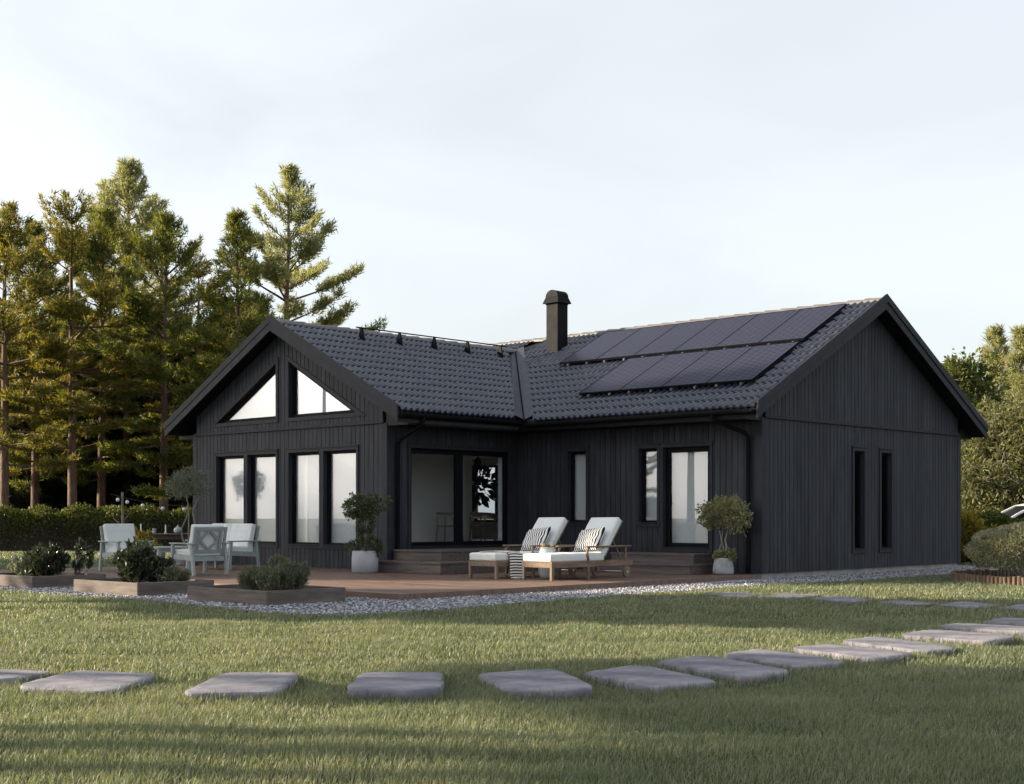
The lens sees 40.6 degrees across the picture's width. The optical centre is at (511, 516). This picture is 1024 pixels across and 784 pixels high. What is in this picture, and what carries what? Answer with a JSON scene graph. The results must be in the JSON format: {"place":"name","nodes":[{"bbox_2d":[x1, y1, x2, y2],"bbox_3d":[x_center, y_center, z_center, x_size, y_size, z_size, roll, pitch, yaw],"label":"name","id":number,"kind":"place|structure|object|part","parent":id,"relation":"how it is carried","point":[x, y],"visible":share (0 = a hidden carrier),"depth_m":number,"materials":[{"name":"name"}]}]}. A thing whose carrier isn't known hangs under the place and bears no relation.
{"place":"outdoors","nodes":[
{"label":"outdoors","id":0,"kind":"place"},
{"bbox_2d":[174,525,180,532],"bbox_3d":[-7.945,0.295,32.896,0.208,0.205,0.235,0,0,-5],"label":"teapot","id":1,"kind":"object","parent":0,"point":[177,528],"visible":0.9,"depth_m":32.83,"materials":[{"name":"ceramic"}]},
{"bbox_2d":[0,519,1023,783],"bbox_3d":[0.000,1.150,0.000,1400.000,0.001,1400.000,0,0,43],"label":"lawn ground","id":2,"kind":"structure","parent":0,"point":[724,759],"depth_m":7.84,"materials":[{"name":"green plant"}]},
{"bbox_2d":[0,669,49,686],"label":"stepping stone","id":3,"kind":"object","parent":2,"relation":"on","point":[8,675],"visible":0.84,"depth_m":9.54,"materials":[{"name":"grey stone"}]},
{"bbox_2d":[0,315,80,511],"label":"spruce tree","id":4,"kind":"object","parent":2,"relation":"on","point":[20,499],"visible":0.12,"depth_m":57.04,"materials":[{"name":"green plant"}]},
{"bbox_2d":[18,356,68,502],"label":"spruce tree","id":5,"kind":"object","parent":2,"relation":"on","point":[48,495],"visible":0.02,"depth_m":60.74,"materials":[{"name":"green plant"}]},
{"bbox_2d":[0,238,89,478],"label":"pine tree","id":6,"kind":"object","parent":2,"relation":"on","point":[18,383],"visible":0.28,"depth_m":51.65,"materials":[{"name":"green plant"}]},
{"bbox_2d":[0,198,96,514],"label":"pine tree","id":7,"kind":"object","parent":2,"relation":"on","point":[9,258],"visible":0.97,"depth_m":47.91,"materials":[{"name":"green plant"}]},
{"bbox_2d":[0,220,131,511],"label":"pine tree","id":8,"kind":"object","parent":2,"relation":"on","point":[46,325],"visible":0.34,"depth_m":53.64,"materials":[{"name":"green plant"}]},
{"bbox_2d":[0,186,169,514],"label":"pine tree","id":9,"kind":"object","parent":2,"relation":"on","point":[68,241],"visible":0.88,"depth_m":49.34,"materials":[{"name":"green plant"}]},
{"bbox_2d":[16,322,154,515],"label":"spruce tree","id":10,"kind":"object","parent":2,"relation":"on","point":[87,492],"visible":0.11,"depth_m":58.53,"materials":[{"name":"green plant"}]},
{"bbox_2d":[20,670,153,699],"bbox_3d":[-2.802,1.122,9.183,0.715,0.096,0.962,0,0,9],"label":"stepping stone","id":11,"kind":"object","parent":2,"relation":"on","point":[82,680],"visible":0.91,"depth_m":9.09,"materials":[{"name":"grey stone"}]},
{"bbox_2d":[0,204,181,514],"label":"pine tree","id":12,"kind":"object","parent":2,"relation":"on","point":[106,240],"visible":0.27,"depth_m":54.46,"materials":[{"name":"green plant"}]},
{"bbox_2d":[0,502,192,551],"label":"hedge","id":13,"kind":"object","parent":2,"relation":"on","point":[23,530],"visible":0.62,"depth_m":45.74,"materials":[{"name":"plant"}]},
{"bbox_2d":[110,492,133,523],"bbox_3d":[-10.013,0.260,35.505,0.745,1.781,0.074,0,0,21],"label":"light pole","id":14,"kind":"object","parent":2,"relation":"on","point":[122,509],"visible":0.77,"depth_m":35.48,"materials":[{"name":"grey metal"}]},
{"bbox_2d":[111,494,186,510],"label":"string lights","id":15,"kind":"object","parent":14,"relation":"hanging from","point":[142,504],"visible":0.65,"depth_m":35.27,"materials":[{"name":"white glass"}]},
{"bbox_2d":[81,308,169,515],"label":"spruce tree","id":16,"kind":"object","parent":2,"relation":"on","point":[132,398],"visible":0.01,"depth_m":62.52,"materials":[{"name":"green plant"}]},
{"bbox_2d":[61,155,196,505],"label":"pine tree","id":17,"kind":"object","parent":2,"relation":"on","point":[129,174],"visible":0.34,"depth_m":58.70,"materials":[{"name":"green plant"}]},
{"bbox_2d":[134,527,162,555],"bbox_3d":[-8.302,0.687,31.184,0.928,0.941,1.170,0,0,-12],"label":"flowering shrub","id":18,"kind":"object","parent":2,"relation":"on","point":[148,535],"visible":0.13,"depth_m":31.40,"materials":[{"name":"yellow plant"}]},
{"bbox_2d":[106,310,201,514],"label":"spruce tree","id":19,"kind":"object","parent":2,"relation":"on","point":[151,480],"visible":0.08,"depth_m":58.67,"materials":[{"name":"green plant"}]},
{"bbox_2d":[81,206,235,510],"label":"pine tree","id":20,"kind":"object","parent":2,"relation":"on","point":[135,302],"visible":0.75,"depth_m":51.21,"materials":[{"name":"green plant"}]},
{"bbox_2d":[123,248,256,463],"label":"pine tree","id":21,"kind":"object","parent":2,"relation":"on","point":[205,267],"visible":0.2,"depth_m":55.58,"materials":[{"name":"green plant"}]},
{"bbox_2d":[144,292,245,512],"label":"spruce tree","id":22,"kind":"object","parent":2,"relation":"on","point":[182,499],"visible":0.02,"depth_m":56.88,"materials":[{"name":"green plant"}]},
{"bbox_2d":[128,206,290,501],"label":"pine tree","id":23,"kind":"object","parent":2,"relation":"on","point":[236,227],"visible":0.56,"depth_m":49.17,"materials":[{"name":"green plant"}]},
{"bbox_2d":[185,672,297,701],"bbox_3d":[-1.756,1.122,9.096,0.618,0.095,1.053,0,0,-2],"label":"stepping stone","id":24,"kind":"object","parent":2,"relation":"on","point":[249,683],"visible":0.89,"depth_m":8.90,"materials":[{"name":"grey stone"}]},
{"bbox_2d":[228,289,275,353],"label":"pine tree","id":25,"kind":"object","parent":2,"relation":"on","point":[256,293],"visible":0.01,"depth_m":55.92,"materials":[{"name":"green plant"}]},
{"bbox_2d":[214,162,388,331],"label":"pine tree","id":26,"kind":"object","parent":2,"relation":"on","point":[281,275],"visible":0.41,"depth_m":59.63,"materials":[{"name":"green plant"}]},
{"bbox_2d":[347,672,444,702],"bbox_3d":[-0.754,1.116,9.208,0.623,0.109,1.379,0,0,-1],"label":"stepping stone","id":27,"kind":"object","parent":2,"relation":"on","point":[405,685],"visible":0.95,"depth_m":8.78,"materials":[{"name":"grey stone"}]},
{"bbox_2d":[0,565,1011,615],"bbox_3d":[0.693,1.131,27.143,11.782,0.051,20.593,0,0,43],"label":"gravel","id":28,"kind":"structure","parent":2,"relation":"on","point":[350,604],"depth_m":19.53,"materials":[{"name":"grey gravel"}]},
{"bbox_2d":[0,572,105,587],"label":"planter box","id":29,"kind":"object","parent":28,"relation":"on","point":[62,580],"visible":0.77,"depth_m":22.23,"materials":[{"name":"brown wood"}]},
{"bbox_2d":[7,552,27,574],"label":"grey green shrub","id":30,"kind":"object","parent":29,"relation":"on","point":[16,562],"visible":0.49,"depth_m":23.18,"materials":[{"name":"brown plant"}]},
{"bbox_2d":[20,542,70,575],"bbox_3d":[-7.715,0.694,22.836,1.053,0.600,0.760,0,0,43],"label":"dark shrub","id":31,"kind":"object","parent":29,"relation":"on","point":[52,560],"visible":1,"depth_m":22.66,"materials":[{"name":"green plant"}]},
{"bbox_2d":[70,537,96,574],"bbox_3d":[-7.106,0.657,22.958,0.420,0.670,0.512,0,0,0],"label":"dark shrub","id":32,"kind":"object","parent":29,"relation":"on","point":[80,558],"visible":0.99,"depth_m":22.91,"materials":[{"name":"green plant"}]},
{"bbox_2d":[74,578,213,595],"bbox_3d":[-5.538,1.046,20.779,1.780,0.202,1.300,0,0,43],"label":"planter box","id":33,"kind":"object","parent":28,"relation":"on","point":[107,585],"visible":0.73,"depth_m":20.18,"materials":[{"name":"brown wood"}]},
{"bbox_2d":[111,535,176,582],"bbox_3d":[-5.539,0.629,20.652,0.981,0.730,0.858,0,0,43],"label":"dark shrub","id":34,"kind":"object","parent":33,"relation":"on","point":[137,563],"visible":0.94,"depth_m":20.46,"materials":[{"name":"green plant"}]},
{"bbox_2d":[155,565,191,581],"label":"grey green shrub","id":35,"kind":"object","parent":33,"relation":"on","point":[174,571],"visible":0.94,"depth_m":20.36,"materials":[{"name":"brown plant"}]},
{"bbox_2d":[187,584,345,605],"bbox_3d":[-3.319,1.046,18.643,1.780,0.202,1.300,0,0,43],"label":"planter box","id":36,"kind":"object","parent":28,"relation":"on","point":[235,593],"visible":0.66,"depth_m":18.12,"materials":[{"name":"brown wood"}]},
{"bbox_2d":[236,554,288,589],"bbox_3d":[-3.307,0.739,18.632,0.814,0.509,0.656,0,0,-17],"label":"grey green shrub","id":37,"kind":"object","parent":36,"relation":"on","point":[247,581],"visible":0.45,"depth_m":18.53,"materials":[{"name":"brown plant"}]},
{"bbox_2d":[250,557,310,590],"bbox_3d":[-3.004,0.758,18.121,0.751,0.468,0.759,0,0,43],"label":"grey green shrub","id":38,"kind":"object","parent":36,"relation":"on","point":[289,575],"visible":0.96,"depth_m":17.99,"materials":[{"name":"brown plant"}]},
{"bbox_2d":[0,564,760,600],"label":"wooden deck","id":39,"kind":"structure","parent":28,"relation":"on","point":[391,586],"depth_m":22.76,"materials":[{"name":"brown wood"}]},
{"bbox_2d":[98,524,153,571],"bbox_3d":[-7.516,0.594,26.922,0.770,0.918,0.780,0,0,43],"label":"garden armchair","id":40,"kind":"object","parent":39,"relation":"on","point":[114,536],"visible":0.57,"depth_m":26.89,"materials":[{"name":"white paint"}]},
{"bbox_2d":[135,533,187,538],"bbox_3d":[-8.225,0.775,32.996,1.650,0.750,0.792,0,0,0],"label":"garden table","id":41,"kind":"object","parent":39,"relation":"on","point":[168,535],"visible":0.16,"depth_m":32.67,"materials":[{"name":"wood"}]},
{"bbox_2d":[153,546,190,572],"bbox_3d":[-6.604,0.807,26.002,1.000,0.485,0.754,0,0,43],"label":"coffee table","id":42,"kind":"object","parent":39,"relation":"on","point":[161,550],"visible":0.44,"depth_m":25.66,"materials":[{"name":"green paint"}]},
{"bbox_2d":[162,465,214,564],"bbox_3d":[-7.011,-0.038,30.002,1.186,2.171,0.900,0,0,43],"label":"olive tree","id":43,"kind":"object","parent":39,"relation":"on","point":[184,475],"visible":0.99,"depth_m":29.92,"materials":[{"name":"green plant"}]},
{"bbox_2d":[169,524,228,575],"bbox_3d":[-5.657,0.594,25.002,0.770,0.918,0.780,0,0,43],"label":"garden armchair","id":44,"kind":"object","parent":39,"relation":"on","point":[206,542],"visible":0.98,"depth_m":24.80,"materials":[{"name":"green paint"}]},
{"bbox_2d":[185,523,260,570],"bbox_3d":[-5.791,0.594,27.665,1.520,0.918,0.770,0,0,43],"label":"garden sofa","id":45,"kind":"object","parent":39,"relation":"on","point":[240,539],"visible":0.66,"depth_m":27.38,"materials":[{"name":"white fabric"}]},
{"bbox_2d":[341,490,391,572],"bbox_3d":[-2.748,0.256,25.925,1.000,1.585,0.817,0,0,43],"label":"potted tree","id":46,"kind":"object","parent":39,"relation":"on","point":[365,560],"visible":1,"depth_m":25.84,"materials":[{"name":"green plant"}]},
{"bbox_2d":[378,547,582,574],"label":"wooden steps","id":47,"kind":"structure","parent":39,"relation":"on","point":[440,561],"depth_m":25.89,"materials":[{"name":"brown wood"}]},
{"bbox_2d":[469,517,576,578],"bbox_3d":[0.226,0.528,24.177,0.751,1.039,2.125,0,0,43],"label":"sun lounger","id":48,"kind":"object","parent":39,"relation":"on","point":[496,560],"visible":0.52,"depth_m":23.95,"materials":[{"name":"white fabric"}]},
{"bbox_2d":[479,551,522,578],"bbox_3d":[-0.182,0.813,23.689,0.856,0.462,0.346,0,0,43],"label":"throw blanket","id":49,"kind":"object","parent":48,"relation":"on","point":[516,559],"visible":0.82,"depth_m":23.46,"materials":[{"name":"white fabric"}]},
{"bbox_2d":[520,526,551,550],"bbox_3d":[0.419,0.395,24.410,0.185,0.460,0.620,38,-29,-31],"label":"striped pillow","id":50,"kind":"object","parent":48,"relation":"on","point":[537,536],"visible":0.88,"depth_m":24.32,"materials":[{"name":"white fabric"}]},
{"bbox_2d":[538,547,557,577],"bbox_3d":[0.621,0.788,23.779,0.358,0.520,0.358,0,0,43],"label":"garden stool","id":51,"kind":"object","parent":39,"relation":"on","point":[544,572],"visible":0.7,"depth_m":23.66,"materials":[{"name":"ceramic"}]},
{"bbox_2d":[522,517,632,580],"bbox_3d":[1.135,0.528,23.538,0.751,1.039,2.125,0,0,43],"label":"sun lounger","id":52,"kind":"object","parent":39,"relation":"on","point":[587,558],"visible":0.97,"depth_m":23.44,"materials":[{"name":"white fabric"}]},
{"bbox_2d":[573,527,605,551],"bbox_3d":[1.329,0.395,23.772,0.185,0.460,0.620,38,-29,-31],"label":"striped pillow","id":53,"kind":"object","parent":52,"relation":"on","point":[591,537],"visible":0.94,"depth_m":23.67,"materials":[{"name":"white fabric"}]},
{"bbox_2d":[583,552,713,574],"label":"wooden steps","id":54,"kind":"structure","parent":39,"relation":"on","point":[673,563],"depth_m":25.62,"materials":[{"name":"brown wood"}]},
{"bbox_2d":[694,494,753,574],"bbox_3d":[3.858,0.311,25.090,1.104,1.473,0.724,0,0,30],"label":"potted tree","id":55,"kind":"object","parent":39,"relation":"on","point":[725,558],"visible":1,"depth_m":24.97,"materials":[{"name":"green plant"}]},
{"bbox_2d":[479,669,591,700],"bbox_3d":[0.141,1.123,9.246,0.621,0.094,1.306,0,0,-12],"label":"stepping stone","id":56,"kind":"object","parent":2,"relation":"on","point":[526,682],"visible":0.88,"depth_m":8.96,"materials":[{"name":"grey stone"}]},
{"bbox_2d":[164,290,988,578],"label":"black house","id":57,"kind":"structure","parent":2,"relation":"on","point":[823,439],"depth_m":28.12,"materials":[{"name":"wood"}]},
{"bbox_2d":[213,451,244,523],"bbox_3d":[-6.082,-0.384,30.161,1.174,2.068,0.226,0,0,43],"label":"window","id":58,"kind":"structure","parent":57,"relation":"in","point":[232,468],"depth_m":30.36,"materials":[{"name":"glass"}]},
{"bbox_2d":[208,357,278,427],"bbox_3d":[-5.749,-2.657,29.861,2.534,1.373,0.206,0,0,43],"label":"window","id":59,"kind":"structure","parent":57,"relation":"in","point":[261,406],"depth_m":29.61,"materials":[{"name":"white glass"}]},
{"bbox_2d":[244,449,278,547],"bbox_3d":[-5.253,-0.384,29.379,1.154,2.068,0.226,0,0,43],"label":"window","id":60,"kind":"structure","parent":57,"relation":"in","point":[264,468],"depth_m":29.54,"materials":[{"name":"white glass"}]},
{"bbox_2d":[285,447,320,548],"bbox_3d":[-4.209,-0.384,28.394,1.164,2.068,0.226,0,0,43],"label":"window","id":61,"kind":"structure","parent":57,"relation":"in","point":[314,455],"depth_m":28.56,"materials":[{"name":"white glass"}]},
{"bbox_2d":[286,355,365,421],"bbox_3d":[-3.700,-2.662,27.926,2.543,1.383,0.206,0,0,43],"label":"window","id":62,"kind":"structure","parent":57,"relation":"in","point":[312,399],"depth_m":28.39,"materials":[{"name":"white glass"}]},
{"bbox_2d":[320,444,358,549],"bbox_3d":[-3.377,-0.384,27.608,1.174,2.068,0.226,0,0,43],"label":"window","id":63,"kind":"structure","parent":57,"relation":"in","point":[342,466],"depth_m":27.82,"materials":[{"name":"glass"}]},
{"bbox_2d":[435,512,463,541],"bbox_3d":[-1.396,0.273,30.528,0.549,0.756,0.570,0,0,23],"label":"dining chair","id":64,"kind":"object","parent":57,"relation":"on","point":[444,513],"visible":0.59,"depth_m":30.40,"materials":[{"name":"brown wood"}]},
{"bbox_2d":[407,442,513,548],"bbox_3d":[-1.122,-0.389,28.175,0.388,2.118,3.004,0,0,43],"label":"sliding door","id":65,"kind":"structure","parent":57,"relation":"in","point":[458,542],"depth_m":28.17,"materials":[{"name":"black metal"}]},
{"bbox_2d":[469,512,496,540],"bbox_3d":[-0.682,0.273,31.761,0.570,0.756,0.549,0,0,33],"label":"dining chair","id":66,"kind":"object","parent":57,"relation":"on","point":[477,514],"visible":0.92,"depth_m":31.70,"materials":[{"name":"brown wood"}]},
{"bbox_2d":[472,513,497,540],"bbox_3d":[-0.698,0.286,32.697,1.700,0.732,0.900,0,0,43],"label":"dining table","id":67,"kind":"object","parent":57,"relation":"on","point":[482,516],"visible":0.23,"depth_m":32.00,"materials":[{"name":"brown wood"}]},
{"bbox_2d":[472,456,497,511],"bbox_3d":[-0.801,-0.768,33.214,1.095,1.371,1.016,0,0,17],"label":"house plant","id":68,"kind":"object","parent":67,"relation":"on","point":[483,481],"visible":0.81,"depth_m":33.07,"materials":[{"name":"green plant"}]},
{"bbox_2d":[474,465,497,521],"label":"window","id":69,"kind":"structure","parent":57,"relation":"in","point":[496,466],"depth_m":40.67,"materials":[{"name":"glass"}]},
{"bbox_2d":[564,446,588,525],"bbox_3d":[1.377,-0.619,28.208,0.644,1.618,0.226,0,0,43],"label":"window","id":70,"kind":"structure","parent":57,"relation":"in","point":[579,460],"depth_m":28.31,"materials":[{"name":"grey glass"}]},
{"bbox_2d":[635,443,659,526],"bbox_3d":[2.700,-0.614,26.959,0.604,1.628,0.226,0,0,43],"label":"window","id":71,"kind":"structure","parent":57,"relation":"in","point":[650,457],"depth_m":27.06,"materials":[{"name":"glass"}]},
{"bbox_2d":[659,440,712,552],"bbox_3d":[3.362,-0.379,26.334,1.244,2.098,0.226,0,0,43],"label":"terrace door","id":72,"kind":"structure","parent":57,"relation":"in","point":[689,470],"depth_m":26.47,"materials":[{"name":"glass"}]},
{"bbox_2d":[852,446,867,553],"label":"window","id":73,"kind":"structure","parent":57,"relation":"in","point":[856,549],"depth_m":27.80,"materials":[{"name":"black metal"}]},
{"bbox_2d":[879,448,894,551],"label":"window","id":74,"kind":"structure","parent":57,"relation":"in","point":[882,451],"depth_m":28.62,"materials":[{"name":"black metal"}]},
{"bbox_2d":[583,665,715,694],"bbox_3d":[0.921,1.123,9.472,0.622,0.094,1.104,0,0,-27],"label":"stepping stone","id":75,"kind":"object","parent":2,"relation":"on","point":[639,677],"visible":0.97,"depth_m":9.30,"materials":[{"name":"grey stone"}]},
{"bbox_2d":[657,655,787,684],"bbox_3d":[1.531,1.123,10.101,0.593,0.094,1.273,0,0,-27],"label":"stepping stone","id":76,"kind":"object","parent":2,"relation":"on","point":[705,665],"visible":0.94,"depth_m":9.94,"materials":[{"name":"grey stone"}]},
{"bbox_2d":[705,592,763,598],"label":"stepping stone","id":77,"kind":"object","parent":2,"relation":"on","point":[738,594],"visible":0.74,"depth_m":19.69,"materials":[{"name":"grey stone"}]},
{"bbox_2d":[725,649,844,673],"bbox_3d":[2.086,1.123,10.692,0.586,0.095,1.087,0,0,-28],"label":"stepping stone","id":78,"kind":"object","parent":2,"relation":"on","point":[780,658],"visible":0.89,"depth_m":10.58,"materials":[{"name":"grey stone"}]},
{"bbox_2d":[759,593,819,599],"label":"stepping stone","id":79,"kind":"object","parent":2,"relation":"on","point":[779,596],"visible":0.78,"depth_m":19.29,"materials":[{"name":"grey stone"}]},
{"bbox_2d":[812,596,872,603],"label":"stepping stone","id":80,"kind":"object","parent":2,"relation":"on","point":[843,598],"visible":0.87,"depth_m":18.51,"materials":[{"name":"grey stone"}]},
{"bbox_2d":[793,644,911,665],"bbox_3d":[2.770,1.124,11.233,0.611,0.091,1.078,0,0,-30],"label":"stepping stone","id":81,"kind":"object","parent":2,"relation":"on","point":[836,650],"visible":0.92,"depth_m":11.09,"materials":[{"name":"grey stone"}]},
{"bbox_2d":[844,637,955,657],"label":"stepping stone","id":82,"kind":"object","parent":2,"relation":"on","point":[898,644],"visible":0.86,"depth_m":11.73,"materials":[{"name":"grey stone"}]},
{"bbox_2d":[879,600,937,607],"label":"stepping stone","id":83,"kind":"object","parent":2,"relation":"on","point":[913,603],"visible":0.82,"depth_m":17.72,"materials":[{"name":"grey stone"}]},
{"bbox_2d":[902,630,1013,645],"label":"stepping stone","id":84,"kind":"object","parent":2,"relation":"on","point":[965,637],"visible":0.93,"depth_m":12.57,"materials":[{"name":"grey stone"}]},
{"bbox_2d":[939,601,997,610],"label":"stepping stone","id":85,"kind":"object","parent":2,"relation":"on","point":[966,604],"visible":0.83,"depth_m":17.39,"materials":[{"name":"grey stone"}]},
{"bbox_2d":[941,346,1014,420],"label":"broadleaf tree","id":86,"kind":"object","parent":2,"relation":"on","point":[968,382],"visible":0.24,"depth_m":45.47,"materials":[{"name":"green plant"}]},
{"bbox_2d":[961,508,996,562],"bbox_3d":[11.248,0.476,33.718,1.254,1.361,0.970,0,0,43],"label":"yellow shrub","id":87,"kind":"object","parent":2,"relation":"on","point":[970,518],"visible":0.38,"depth_m":33.53,"materials":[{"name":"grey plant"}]},
{"bbox_2d":[938,623,1023,637],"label":"stepping stone","id":88,"kind":"object","parent":2,"relation":"on","point":[973,627],"visible":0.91,"depth_m":13.52,"materials":[{"name":"grey stone"}]},
{"bbox_2d":[951,569,1023,585],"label":"log edging","id":89,"kind":"object","parent":2,"relation":"on","point":[987,576],"visible":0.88,"depth_m":23.82,"materials":[{"name":"brown wood"}]},
{"bbox_2d":[961,404,1018,513],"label":"broadleaf tree","id":90,"kind":"object","parent":2,"relation":"on","point":[1006,450],"visible":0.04,"depth_m":42.42,"materials":[{"name":"green plant"}]},
{"bbox_2d":[961,386,1023,513],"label":"broadleaf tree","id":91,"kind":"object","parent":2,"relation":"on","point":[973,471],"visible":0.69,"depth_m":41.53,"materials":[{"name":"green plant"}]},
{"bbox_2d":[961,509,1023,562],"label":"hedge","id":92,"kind":"object","parent":2,"relation":"on","point":[996,517],"visible":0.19,"depth_m":34.40,"materials":[{"name":"plant"}]},
{"bbox_2d":[978,322,1022,402],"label":"pine tree","id":93,"kind":"object","parent":2,"relation":"on","point":[995,334],"visible":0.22,"depth_m":49.77,"materials":[{"name":"green plant"}]},
{"bbox_2d":[980,384,1023,504],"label":"broadleaf tree","id":94,"kind":"object","parent":2,"relation":"on","point":[1013,421],"visible":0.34,"depth_m":41.68,"materials":[{"name":"green plant"}]},
{"bbox_2d":[983,617,1023,625],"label":"stepping stone","id":95,"kind":"object","parent":2,"relation":"on","point":[1014,621],"visible":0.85,"depth_m":14.35,"materials":[{"name":"grey stone"}]},
{"bbox_2d":[994,321,1023,430],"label":"pine tree","id":96,"kind":"object","parent":2,"relation":"on","point":[1017,343],"visible":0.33,"depth_m":47.79,"materials":[{"name":"green plant"}]},
{"bbox_2d":[1000,604,1023,611],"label":"stepping stone","id":97,"kind":"object","parent":2,"relation":"on","point":[1017,606],"visible":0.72,"depth_m":16.92,"materials":[{"name":"grey stone"}]},
{"bbox_2d":[1001,504,1023,520],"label":"parked car","id":98,"kind":"object","parent":2,"relation":"on","point":[1016,511],"visible":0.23,"depth_m":37.66,"materials":[{"name":"white paint"}]},
{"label":"windows","id":99,"kind":"part","parent":98,"relation":"part of","materials":[{"name":"black glass"}]},
{"bbox_2d":[0,0,1023,512],"label":"sky","id":100,"kind":"structure","parent":0,"point":[642,162],"materials":[{"name":"white"}]},
{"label":"flower bed","id":101,"kind":"structure","parent":0,"visible":0},
{"bbox_2d":[962,521,1023,576],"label":"clipped bush","id":102,"kind":"object","parent":101,"relation":"on","point":[972,551],"visible":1,"depth_m":23.73,"materials":[{"name":"green plant"}]}
]}

